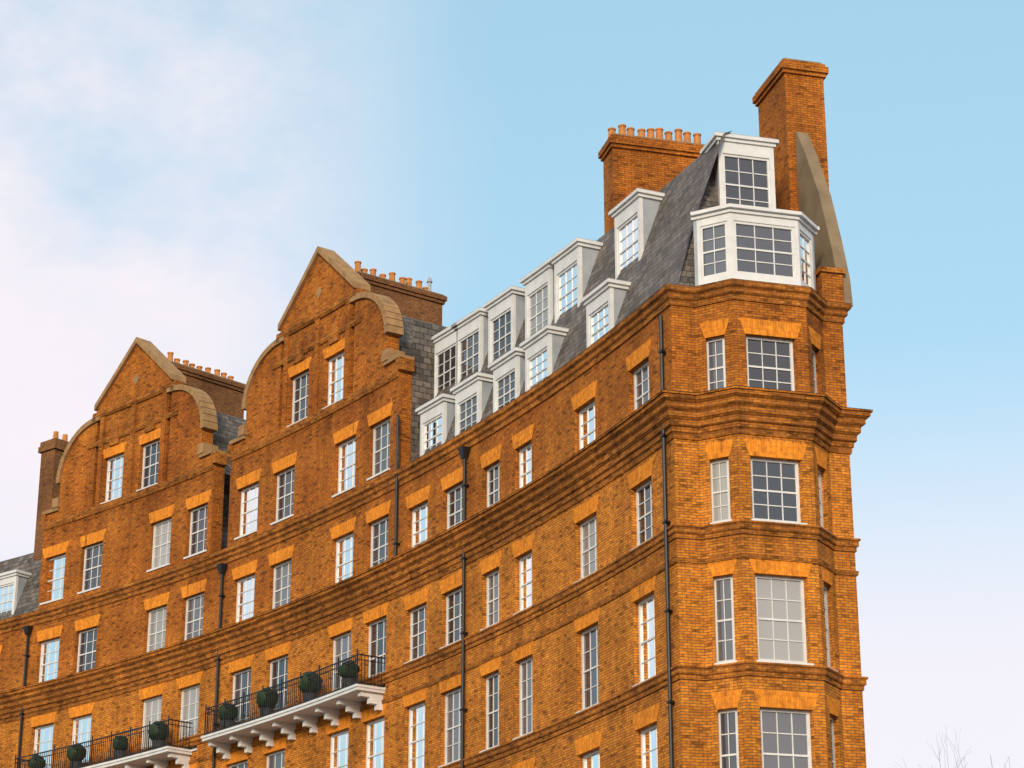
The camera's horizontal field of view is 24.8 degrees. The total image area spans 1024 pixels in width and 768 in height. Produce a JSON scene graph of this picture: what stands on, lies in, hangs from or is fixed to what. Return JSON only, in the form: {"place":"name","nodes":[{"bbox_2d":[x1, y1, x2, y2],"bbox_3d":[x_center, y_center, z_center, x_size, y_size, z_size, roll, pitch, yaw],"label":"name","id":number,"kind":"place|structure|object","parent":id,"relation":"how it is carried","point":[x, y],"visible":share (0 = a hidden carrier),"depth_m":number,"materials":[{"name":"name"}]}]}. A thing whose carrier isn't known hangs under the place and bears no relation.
{"place":"outdoors","nodes":[
{"label":"outdoors","id":0,"kind":"place"},
{"bbox_2d":[0,0,1023,767],"label":"sky","id":1,"kind":"structure","parent":0,"point":[173,172],"materials":[{"name":"blue"}]},
{"label":"ground","id":2,"kind":"structure","parent":0,"visible":0},
{"bbox_2d":[0,255,866,767],"bbox_3d":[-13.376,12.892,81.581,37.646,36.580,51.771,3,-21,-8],"label":"facade walls","id":3,"kind":"structure","parent":2,"relation":"on","point":[556,567],"depth_m":71.35,"materials":[{"name":"orange brick"}]},
{"bbox_2d":[14,650,384,767],"bbox_3d":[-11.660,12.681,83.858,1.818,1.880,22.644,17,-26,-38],"label":"balconies","id":4,"kind":"structure","parent":3,"relation":"attached to","point":[350,698],"depth_m":80.96,"materials":[{"name":"white metal"}]},
{"bbox_2d":[28,660,359,767],"bbox_3d":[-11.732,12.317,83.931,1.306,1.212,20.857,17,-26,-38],"label":"topiary","id":5,"kind":"object","parent":4,"relation":"on","point":[260,697],"visible":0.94,"depth_m":82.30,"materials":[{"name":"green plant"}]},
{"bbox_2d":[17,277,674,767],"bbox_3d":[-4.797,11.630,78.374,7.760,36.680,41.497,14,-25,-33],"label":"downpipes","id":6,"kind":"object","parent":3,"relation":"attached to","point":[221,567],"visible":0.97,"depth_m":71.46,"materials":[{"name":"black metal"}]},
{"bbox_2d":[0,131,730,619],"bbox_3d":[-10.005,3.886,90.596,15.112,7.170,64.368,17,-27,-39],"label":"roofs","id":7,"kind":"structure","parent":3,"relation":"on","point":[668,255],"depth_m":71.05,"materials":[{"name":"stone"}]},
{"bbox_2d":[0,131,819,614],"bbox_3d":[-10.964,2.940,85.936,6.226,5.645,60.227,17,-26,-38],"label":"dormers","id":8,"kind":"object","parent":7,"relation":"attached to","point":[644,203],"visible":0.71,"depth_m":72.07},
{"bbox_2d":[0,154,837,767],"bbox_3d":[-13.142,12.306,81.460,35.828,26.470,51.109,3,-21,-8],"label":"window frames","id":9,"kind":"structure","parent":3,"relation":"attached to","point":[638,504],"depth_m":70.84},
{"bbox_2d":[0,157,832,767],"bbox_3d":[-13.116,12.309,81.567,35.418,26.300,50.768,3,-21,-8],"label":"window glass","id":10,"kind":"object","parent":9,"relation":"in","point":[780,629],"visible":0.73,"depth_m":69.83,"materials":[{"name":"grey glass"}]},
{"bbox_2d":[0,246,872,767],"bbox_3d":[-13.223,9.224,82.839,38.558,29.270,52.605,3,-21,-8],"label":"facade trim","id":11,"kind":"structure","parent":3,"relation":"attached to","point":[634,438],"depth_m":72.56,"materials":[{"name":"orange brick"}]},
{"bbox_2d":[33,58,852,560],"bbox_3d":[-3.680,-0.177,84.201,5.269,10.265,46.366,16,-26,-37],"label":"chimneys","id":12,"kind":"object","parent":3,"relation":"on","point":[789,98],"visible":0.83,"depth_m":73.89,"materials":[{"name":"orange brick"}]},
{"bbox_2d":[893,728,1009,767],"bbox_3d":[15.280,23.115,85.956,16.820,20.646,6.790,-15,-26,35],"label":"tree","id":13,"kind":"object","parent":2,"relation":"on","point":[954,753],"visible":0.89,"depth_m":87.49,"materials":[{"name":"brown plant"}]}
]}

